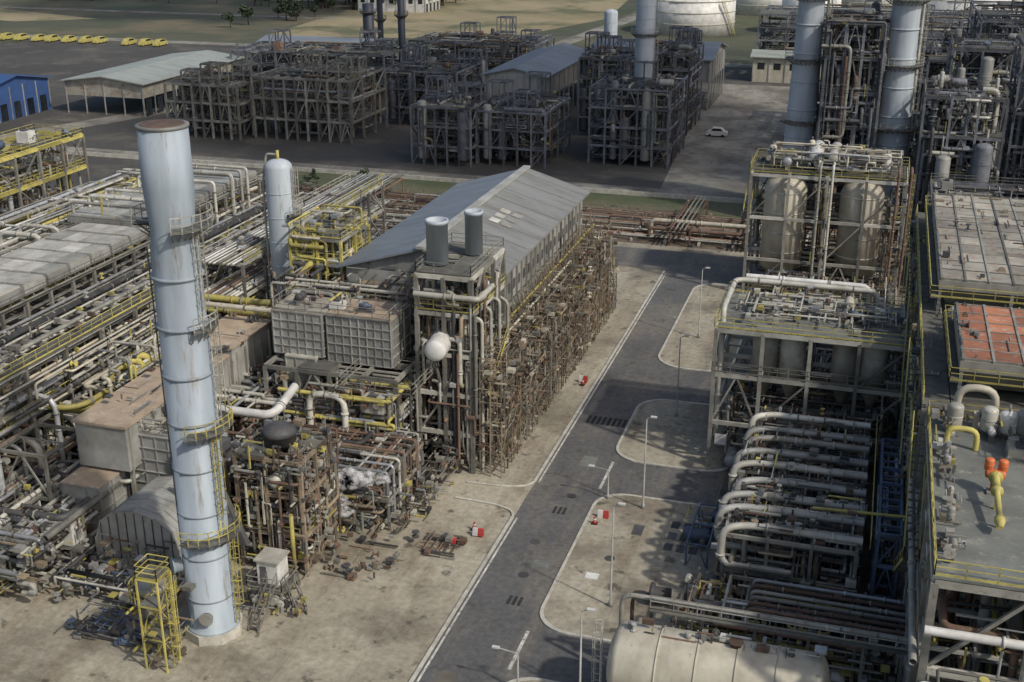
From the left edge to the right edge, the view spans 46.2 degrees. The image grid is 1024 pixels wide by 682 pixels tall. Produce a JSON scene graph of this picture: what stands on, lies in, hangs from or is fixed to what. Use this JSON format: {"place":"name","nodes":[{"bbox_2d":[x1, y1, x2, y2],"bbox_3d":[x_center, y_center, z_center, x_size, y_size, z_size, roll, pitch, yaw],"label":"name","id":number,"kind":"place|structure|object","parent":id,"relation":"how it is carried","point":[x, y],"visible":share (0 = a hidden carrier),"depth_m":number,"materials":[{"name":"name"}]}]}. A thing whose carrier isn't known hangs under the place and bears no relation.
{"place":"outdoors","nodes":[
{"label":"outdoors","id":0,"kind":"place"},
{"bbox_2d":[0,74,51,122],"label":"warehouse","id":1,"kind":"structure","parent":0,"point":[22,95],"depth_m":324.61,"materials":[{"name":"blue metal"}]},
{"bbox_2d":[0,8,93,20],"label":"field","id":2,"kind":"structure","parent":0,"point":[11,15],"depth_m":564.16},
{"bbox_2d":[0,105,187,138],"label":"road","id":3,"kind":"structure","parent":0,"point":[106,120],"depth_m":319.10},
{"bbox_2d":[0,152,262,218],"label":"yard ground","id":4,"kind":"structure","parent":0,"point":[100,168],"depth_m":268.27,"materials":[{"name":"concrete"}]},
{"bbox_2d":[2,149,747,203],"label":"perimeter wall","id":5,"kind":"structure","parent":4,"relation":"on","point":[591,190],"depth_m":256.90,"materials":[{"name":"concrete"}]},
{"bbox_2d":[0,6,335,18],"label":"road","id":6,"kind":"structure","parent":0,"point":[162,12],"depth_m":580.67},
{"bbox_2d":[0,0,357,43],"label":"field","id":7,"kind":"structure","parent":0,"point":[182,27],"depth_m":548.31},
{"bbox_2d":[56,0,465,27],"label":"distant trees","id":8,"kind":"object","parent":7,"relation":"on","point":[294,7],"visible":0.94,"depth_m":546.91,"materials":[{"name":"green plant"}]},
{"bbox_2d":[256,34,389,66],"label":"warehouse","id":9,"kind":"structure","parent":0,"point":[294,38],"depth_m":408.50,"materials":[{"name":"grey metal"}]},
{"bbox_2d":[1,33,752,67],"bbox_3d":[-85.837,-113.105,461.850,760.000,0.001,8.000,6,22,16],"label":"road","id":10,"kind":"structure","parent":0,"point":[241,44],"depth_m":470.92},
{"bbox_2d":[5,143,763,199],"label":"road","id":11,"kind":"structure","parent":0,"point":[641,189],"depth_m":262.62,"materials":[{"name":"asphalt"}]},
{"bbox_2d":[0,0,837,249],"bbox_3d":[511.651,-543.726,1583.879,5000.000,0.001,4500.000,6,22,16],"label":"ground","id":12,"kind":"structure","parent":0,"point":[741,43],"depth_m":486.39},
{"bbox_2d":[0,123,89,220],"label":"steel structure","id":13,"kind":"object","parent":12,"relation":"on","point":[19,189],"visible":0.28,"depth_m":185.46,"materials":[{"name":"yellow metal"}]},
{"bbox_2d":[136,166,913,251],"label":"pipeway","id":14,"kind":"object","parent":12,"relation":"on","point":[719,230],"visible":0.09,"depth_m":220.38,"materials":[{"name":"metal"}]},
{"bbox_2d":[655,0,735,36],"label":"storage tank","id":15,"kind":"object","parent":12,"relation":"on","point":[712,18],"visible":0.9,"depth_m":490.08,"materials":[{"name":"metal"}]},
{"bbox_2d":[780,0,833,222],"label":"chimney stack","id":16,"kind":"object","parent":12,"relation":"on","point":[803,100],"visible":0.56,"depth_m":215.78,"materials":[{"name":"metal"}]},
{"bbox_2d":[780,0,841,32],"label":"storage tank","id":17,"kind":"object","parent":12,"relation":"on","point":[791,2],"visible":0.11,"depth_m":492.28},
{"bbox_2d":[809,0,890,223],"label":"reactor structure","id":18,"kind":"object","parent":12,"relation":"on","point":[851,89],"visible":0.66,"depth_m":210.24,"materials":[{"name":"metal"}]},
{"bbox_2d":[873,0,930,231],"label":"chimney stack","id":19,"kind":"object","parent":12,"relation":"on","point":[896,127],"visible":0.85,"depth_m":209.32,"materials":[{"name":"metal"}]},
{"bbox_2d":[906,64,1009,245],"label":"reactor structure","id":20,"kind":"object","parent":12,"relation":"on","point":[973,151],"visible":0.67,"depth_m":202.95,"materials":[{"name":"metal"}]},
{"bbox_2d":[997,28,1023,197],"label":"reactor structure","id":21,"kind":"object","parent":12,"relation":"on","point":[1014,135],"visible":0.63,"depth_m":209.99,"materials":[{"name":"metal"}]},
{"bbox_2d":[270,0,626,37],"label":"field","id":22,"kind":"structure","parent":0,"point":[543,15],"depth_m":556.03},
{"bbox_2d":[358,0,439,12],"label":"warehouse","id":23,"kind":"structure","parent":22,"relation":"on","point":[421,6],"depth_m":583.69,"materials":[{"name":"white metal"}]},
{"bbox_2d":[0,208,908,681],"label":"concrete paving","id":24,"kind":"structure","parent":0,"point":[384,624],"depth_m":106.23,"materials":[{"name":"concrete"}]},
{"bbox_2d":[47,509,92,569],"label":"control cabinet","id":25,"kind":"object","parent":24,"relation":"on","point":[72,536],"visible":0.41,"depth_m":110.02,"materials":[{"name":"metal"}]},
{"bbox_2d":[0,168,143,388],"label":"process piping","id":26,"kind":"object","parent":24,"relation":"on","point":[25,227],"visible":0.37,"depth_m":162.05,"materials":[{"name":"silver metal"}]},
{"bbox_2d":[77,614,150,646],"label":"pipe stack","id":27,"kind":"object","parent":24,"relation":"on","point":[104,634],"visible":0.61,"depth_m":101.66,"materials":[{"name":"metal"}]},
{"bbox_2d":[56,604,180,654],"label":"steel offcuts","id":28,"kind":"object","parent":24,"relation":"on","point":[118,626],"visible":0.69,"depth_m":101.72,"materials":[{"name":"metal"}]},
{"bbox_2d":[60,403,233,582],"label":"boiler casing","id":29,"kind":"object","parent":24,"relation":"on","point":[139,524],"visible":0.49,"depth_m":110.61,"materials":[{"name":"metal"}]},
{"bbox_2d":[126,553,195,673],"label":"access tower","id":30,"kind":"structure","parent":24,"relation":"on","point":[155,590],"depth_m":96.94,"materials":[{"name":"metal"}]},
{"bbox_2d":[99,119,244,646],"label":"chimney stack","id":31,"kind":"object","parent":24,"relation":"on","point":[184,324],"visible":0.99,"depth_m":93.07,"materials":[{"name":"metal"}]},
{"bbox_2d":[236,546,307,632],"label":"control cabinet","id":32,"kind":"object","parent":24,"relation":"on","point":[272,577],"visible":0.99,"depth_m":106.15,"materials":[{"name":"metal"}]},
{"bbox_2d":[222,416,342,582],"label":"processing structure","id":33,"kind":"structure","parent":24,"relation":"on","point":[293,509],"depth_m":109.67,"materials":[{"name":"brown metal"}]},
{"bbox_2d":[10,233,614,557],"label":"equipment pad","id":34,"kind":"object","parent":24,"relation":"on","point":[383,516],"visible":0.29,"depth_m":125.54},
{"bbox_2d":[0,186,330,503],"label":"pipe rack","id":35,"kind":"object","parent":34,"relation":"on","point":[121,307],"visible":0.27,"depth_m":129.06,"materials":[{"name":"metal"}]},
{"bbox_2d":[0,222,149,334],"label":"air cooler","id":36,"kind":"object","parent":35,"relation":"on","point":[39,265],"visible":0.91,"depth_m":139.41,"materials":[{"name":"metal"}]},
{"bbox_2d":[58,162,262,254],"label":"air cooler","id":37,"kind":"object","parent":35,"relation":"on","point":[214,181],"visible":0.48,"depth_m":166.11,"materials":[{"name":"metal"}]},
{"bbox_2d":[71,304,275,498],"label":"exhaust duct","id":38,"kind":"object","parent":34,"relation":"on","point":[107,428],"visible":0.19,"depth_m":117.57,"materials":[{"name":"metal"}]},
{"bbox_2d":[0,204,371,501],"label":"yellow gas piping","id":39,"kind":"object","parent":34,"relation":"on","point":[344,242],"visible":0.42,"depth_m":138.44,"materials":[{"name":"metal"}]},
{"bbox_2d":[0,265,425,613],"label":"process piping","id":40,"kind":"object","parent":34,"relation":"on","point":[30,551],"visible":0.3,"depth_m":110.86,"materials":[{"name":"metal"}]},
{"bbox_2d":[262,150,302,297],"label":"vertical vessel","id":41,"kind":"object","parent":34,"relation":"on","point":[278,174],"visible":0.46,"depth_m":144.03,"materials":[{"name":"metal"}]},
{"bbox_2d":[201,172,389,314],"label":"pipe rack","id":42,"kind":"object","parent":34,"relation":"on","point":[255,287],"visible":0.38,"depth_m":152.90,"materials":[{"name":"metal"}]},
{"bbox_2d":[261,334,436,461],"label":"process structure","id":43,"kind":"object","parent":34,"relation":"on","point":[376,399],"visible":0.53,"depth_m":126.67,"materials":[{"name":"metal"}]},
{"bbox_2d":[271,283,411,389],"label":"cooler","id":44,"kind":"object","parent":43,"relation":"on","point":[349,329],"visible":0.92,"depth_m":128.11,"materials":[{"name":"metal"}]},
{"bbox_2d":[221,383,463,581],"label":"process piping","id":45,"kind":"object","parent":24,"relation":"on","point":[388,455],"visible":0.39,"depth_m":120.46,"materials":[{"name":"metal"}]},
{"bbox_2d":[419,530,467,560],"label":"pipe skid","id":46,"kind":"object","parent":24,"relation":"on","point":[452,540],"visible":1,"depth_m":115.36,"materials":[{"name":"metal"}]},
{"bbox_2d":[413,208,509,473],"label":"process structure","id":47,"kind":"object","parent":24,"relation":"on","point":[464,295],"visible":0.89,"depth_m":126.81,"materials":[{"name":"metal"}]},
{"bbox_2d":[336,165,589,387],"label":"turbine hall","id":48,"kind":"structure","parent":24,"relation":"on","point":[531,216],"depth_m":151.02,"materials":[{"name":"metal"}]},
{"bbox_2d":[409,271,664,681],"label":"kerb","id":49,"kind":"structure","parent":24,"relation":"on","point":[439,635],"depth_m":124.17,"materials":[{"name":"concrete"}]},
{"bbox_2d":[475,224,602,442],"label":"pipe gantry","id":50,"kind":"object","parent":24,"relation":"on","point":[534,302],"visible":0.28,"depth_m":149.51,"materials":[{"name":"metal"}]},
{"bbox_2d":[468,210,620,477],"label":"scaffolding","id":51,"kind":"object","parent":24,"relation":"on","point":[580,300],"visible":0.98,"depth_m":144.99,"materials":[{"name":"metal"}]},
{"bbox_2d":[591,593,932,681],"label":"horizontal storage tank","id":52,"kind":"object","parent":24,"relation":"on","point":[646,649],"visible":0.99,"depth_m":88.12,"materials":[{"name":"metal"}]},
{"bbox_2d":[648,506,905,681],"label":"process piping","id":53,"kind":"object","parent":24,"relation":"on","point":[807,603],"visible":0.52,"depth_m":97.41,"materials":[{"name":"silver metal"}]},
{"bbox_2d":[701,405,877,604],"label":"hairpin exchanger bank","id":54,"kind":"structure","parent":24,"relation":"on","point":[779,491],"depth_m":107.89,"materials":[{"name":"metal"}]},
{"bbox_2d":[741,136,915,304],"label":"silo structure","id":55,"kind":"object","parent":24,"relation":"on","point":[783,214],"visible":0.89,"depth_m":179.72,"materials":[{"name":"metal"}]},
{"bbox_2d":[716,265,966,681],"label":"equipment pad","id":56,"kind":"object","parent":24,"relation":"on","point":[863,571],"depth_m":117.50,"materials":[{"name":"concrete"}]},
{"bbox_2d":[680,438,905,628],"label":"blue equipment frame","id":57,"kind":"object","parent":56,"relation":"on","point":[887,540],"visible":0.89,"depth_m":107.19,"materials":[{"name":"metal"}]},
{"bbox_2d":[706,273,914,481],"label":"vessel structure","id":58,"kind":"object","parent":56,"relation":"on","point":[854,330],"visible":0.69,"depth_m":127.67,"materials":[{"name":"metal"}]},
{"bbox_2d":[744,269,897,407],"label":"pipe rack","id":59,"kind":"object","parent":56,"relation":"on","point":[887,289],"visible":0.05,"depth_m":169.81,"materials":[{"name":"metal"}]},
{"bbox_2d":[892,204,1023,617],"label":"process structure","id":60,"kind":"object","parent":24,"relation":"on","point":[927,379],"visible":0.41,"depth_m":109.07,"materials":[{"name":"metal"}]},
{"bbox_2d":[925,193,1023,314],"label":"air cooler","id":61,"kind":"object","parent":60,"relation":"on","point":[979,245],"visible":0.99,"depth_m":125.56,"materials":[{"name":"metal"}]},
{"bbox_2d":[944,302,1023,391],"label":"air cooler","id":62,"kind":"object","parent":60,"relation":"on","point":[990,345],"visible":1,"depth_m":99.89,"materials":[{"name":"metal"}]},
{"bbox_2d":[893,384,1023,681],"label":"process structure","id":63,"kind":"object","parent":24,"relation":"on","point":[965,554],"visible":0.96,"depth_m":81.45,"materials":[{"name":"metal"}]},
{"bbox_2d":[984,457,1008,529],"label":"fire water monitor","id":64,"kind":"object","parent":63,"relation":"on","point":[996,477],"visible":1,"depth_m":82.75,"materials":[{"name":"metal"}]},
{"bbox_2d":[920,668,1019,681],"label":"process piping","id":65,"kind":"object","parent":24,"relation":"on","point":[983,678],"visible":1,"depth_m":74.51,"materials":[{"name":"metal"}]},
{"bbox_2d":[926,173,1023,202],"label":"reactor structure","id":66,"kind":"object","parent":24,"relation":"on","point":[949,184],"visible":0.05,"depth_m":191.12,"materials":[{"name":"metal"}]},
{"bbox_2d":[0,39,1006,194],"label":"yard ground","id":67,"kind":"structure","parent":0,"point":[385,147],"depth_m":300.66,"materials":[{"name":"concrete"}]},
{"bbox_2d":[60,50,244,116],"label":"warehouse","id":68,"kind":"structure","parent":67,"relation":"on","point":[143,79],"depth_m":330.35,"materials":[{"name":"grey metal"}]},
{"bbox_2d":[163,61,277,139],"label":"steel structure","id":69,"kind":"object","parent":67,"relation":"on","point":[218,99],"visible":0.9,"depth_m":298.17,"materials":[{"name":"silver metal"}]},
{"bbox_2d":[250,50,387,143],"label":"steel structure","id":70,"kind":"object","parent":67,"relation":"on","point":[319,95],"visible":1,"depth_m":295.29,"materials":[{"name":"silver metal"}]},
{"bbox_2d":[229,28,409,96],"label":"steel structure","id":71,"kind":"object","parent":67,"relation":"on","point":[269,55],"visible":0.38,"depth_m":362.74,"materials":[{"name":"silver metal"}]},
{"bbox_2d":[359,3,376,38],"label":"flue stack","id":72,"kind":"object","parent":67,"relation":"on","point":[368,11],"visible":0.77,"depth_m":426.99,"materials":[{"name":"metal"}]},
{"bbox_2d":[374,0,385,48],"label":"flue stack","id":73,"kind":"object","parent":67,"relation":"on","point":[379,19],"visible":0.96,"depth_m":368.58,"materials":[{"name":"metal"}]},
{"bbox_2d":[394,0,407,83],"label":"flue stack","id":74,"kind":"object","parent":67,"relation":"on","point":[401,14],"visible":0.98,"depth_m":362.14,"materials":[{"name":"metal"}]},
{"bbox_2d":[383,43,482,124],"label":"steel structure","id":75,"kind":"object","parent":67,"relation":"on","point":[413,85],"visible":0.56,"depth_m":313.76,"materials":[{"name":"silver metal"}]},
{"bbox_2d":[410,75,493,167],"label":"steel structure","id":76,"kind":"object","parent":67,"relation":"on","point":[444,118],"visible":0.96,"depth_m":269.51,"materials":[{"name":"silver metal"}]},
{"bbox_2d":[408,16,554,83],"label":"steel structure","id":77,"kind":"object","parent":67,"relation":"on","point":[445,42],"visible":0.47,"depth_m":367.92,"materials":[{"name":"silver metal"}]},
{"bbox_2d":[474,71,570,168],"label":"steel structure","id":78,"kind":"object","parent":67,"relation":"on","point":[524,123],"visible":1,"depth_m":269.87,"materials":[{"name":"silver metal"}]},
{"bbox_2d":[577,31,634,135],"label":"steel structure","id":79,"kind":"object","parent":67,"relation":"on","point":[603,59],"visible":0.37,"depth_m":298.17,"materials":[{"name":"silver metal"}]},
{"bbox_2d":[604,9,617,34],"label":"vertical vessel","id":80,"kind":"object","parent":67,"relation":"on","point":[611,21],"visible":0.37,"depth_m":388.26,"materials":[{"name":"metal"}]},
{"bbox_2d":[587,54,687,168],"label":"steel structure","id":81,"kind":"object","parent":67,"relation":"on","point":[616,124],"visible":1,"depth_m":268.10,"materials":[{"name":"silver metal"}]},
{"bbox_2d":[629,0,660,158],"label":"vertical vessel","id":82,"kind":"object","parent":67,"relation":"on","point":[645,34],"visible":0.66,"depth_m":267.40,"materials":[{"name":"metal"}]},
{"bbox_2d":[633,26,704,135],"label":"steel structure","id":83,"kind":"object","parent":67,"relation":"on","point":[677,55],"visible":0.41,"depth_m":303.58,"materials":[{"name":"silver metal"}]},
{"bbox_2d":[756,0,992,51],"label":"steel structure","id":84,"kind":"object","parent":67,"relation":"on","point":[788,35],"visible":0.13,"depth_m":385.82,"materials":[{"name":"silver metal"}]},
{"bbox_2d":[858,63,927,183],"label":"reactor structure","id":85,"kind":"object","parent":67,"relation":"on","point":[925,72],"visible":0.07,"depth_m":237.56,"materials":[{"name":"metal"}]},
{"bbox_2d":[844,28,976,138],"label":"steel structure","id":86,"kind":"object","parent":67,"relation":"on","point":[935,56],"visible":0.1,"depth_m":277.89,"materials":[{"name":"silver metal"}]},
{"bbox_2d":[938,26,1023,182],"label":"reactor structure","id":87,"kind":"object","parent":67,"relation":"on","point":[988,68],"visible":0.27,"depth_m":228.81,"materials":[{"name":"metal"}]},
{"bbox_2d":[966,0,1023,64],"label":"steel structure","id":88,"kind":"object","parent":67,"relation":"on","point":[1009,21],"visible":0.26,"depth_m":290.09,"materials":[{"name":"silver metal"}]},
{"bbox_2d":[293,171,747,218],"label":"grass verge","id":89,"kind":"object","parent":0,"point":[718,209],"depth_m":241.39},
{"bbox_2d":[480,43,587,113],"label":"warehouse","id":90,"kind":"structure","parent":0,"point":[559,62],"depth_m":322.39,"materials":[{"name":"grey metal"}]},
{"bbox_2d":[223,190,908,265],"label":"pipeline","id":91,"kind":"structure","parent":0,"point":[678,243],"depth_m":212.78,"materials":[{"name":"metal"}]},
{"bbox_2d":[542,14,635,47],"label":"road","id":92,"kind":"structure","parent":0,"point":[581,36],"depth_m":498.30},
{"bbox_2d":[414,251,772,681],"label":"road","id":93,"kind":"structure","parent":0,"point":[487,618],"depth_m":125.09,"materials":[{"name":"asphalt"}]},
{"bbox_2d":[508,677,558,681],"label":"traffic island","id":94,"kind":"structure","parent":93,"relation":"on","point":[529,679],"depth_m":96.20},
{"bbox_2d":[579,607,595,681],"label":"street lamp","id":95,"kind":"object","parent":94,"relation":"on","point":[591,610],"visible":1,"depth_m":88.54,"materials":[{"name":"grey metal"}]},
{"bbox_2d":[416,273,665,681],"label":"road marking","id":96,"kind":"object","parent":93,"relation":"on","point":[527,632],"visible":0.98,"depth_m":116.57,"materials":[{"name":"paint"}]},
{"bbox_2d":[433,288,676,681],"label":"asphalt patch","id":97,"kind":"object","parent":93,"relation":"on","point":[449,676],"visible":1,"depth_m":132.38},
{"bbox_2d":[585,415,627,426],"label":"drain grating","id":98,"kind":"object","parent":93,"relation":"on","point":[604,420],"visible":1,"depth_m":142.34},
{"bbox_2d":[540,493,732,642],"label":"traffic island","id":99,"kind":"structure","parent":93,"relation":"on","point":[643,561],"depth_m":112.17,"materials":[{"name":"concrete"}]},
{"bbox_2d":[608,502,625,606],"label":"street lamp","id":100,"kind":"object","parent":99,"relation":"on","point":[610,602],"visible":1,"depth_m":104.31,"materials":[{"name":"grey metal"}]},
{"bbox_2d":[641,416,656,508],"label":"street lamp","id":101,"kind":"object","parent":99,"relation":"on","point":[643,504],"visible":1,"depth_m":120.83,"materials":[{"name":"grey metal"}]},
{"bbox_2d":[616,399,745,471],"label":"traffic island","id":102,"kind":"structure","parent":93,"relation":"on","point":[679,441],"depth_m":138.11,"materials":[{"name":"concrete"}]},
{"bbox_2d":[658,283,753,371],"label":"traffic island","id":103,"kind":"structure","parent":93,"relation":"on","point":[696,353],"depth_m":169.77,"materials":[{"name":"concrete"}]},
{"bbox_2d":[583,246,676,269],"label":"road","id":104,"kind":"structure","parent":0,"point":[645,258],"depth_m":204.23,"materials":[{"name":"asphalt"}]},
{"bbox_2d":[587,38,728,110],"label":"warehouse","id":105,"kind":"structure","parent":0,"point":[714,59],"depth_m":339.71,"materials":[{"name":"grey metal"}]},
{"bbox_2d":[661,83,789,195],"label":"concrete yard","id":106,"kind":"structure","parent":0,"point":[748,118],"depth_m":296.99,"materials":[{"name":"concrete"}]},
{"bbox_2d":[750,49,822,84],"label":"office building","id":107,"kind":"structure","parent":0,"point":[773,66],"depth_m":379.40,"materials":[{"name":"beige concrete"}]},
{"bbox_2d":[618,0,1023,28],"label":"field","id":108,"kind":"structure","parent":0,"point":[743,21],"depth_m":544.44,"materials":[{"name":"green plant"}]},
{"bbox_2d":[735,0,781,15],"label":"storage tank","id":109,"kind":"object","parent":108,"relation":"on","point":[751,7],"visible":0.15,"depth_m":565.95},
{"bbox_2d":[841,0,892,7],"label":"storage tank","id":110,"kind":"object","parent":108,"relation":"on","point":[862,2],"visible":0.12,"depth_m":577.59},
{"bbox_2d":[920,0,1021,34],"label":"storage tank","id":111,"kind":"object","parent":108,"relation":"on","point":[944,4],"visible":0.11,"depth_m":492.68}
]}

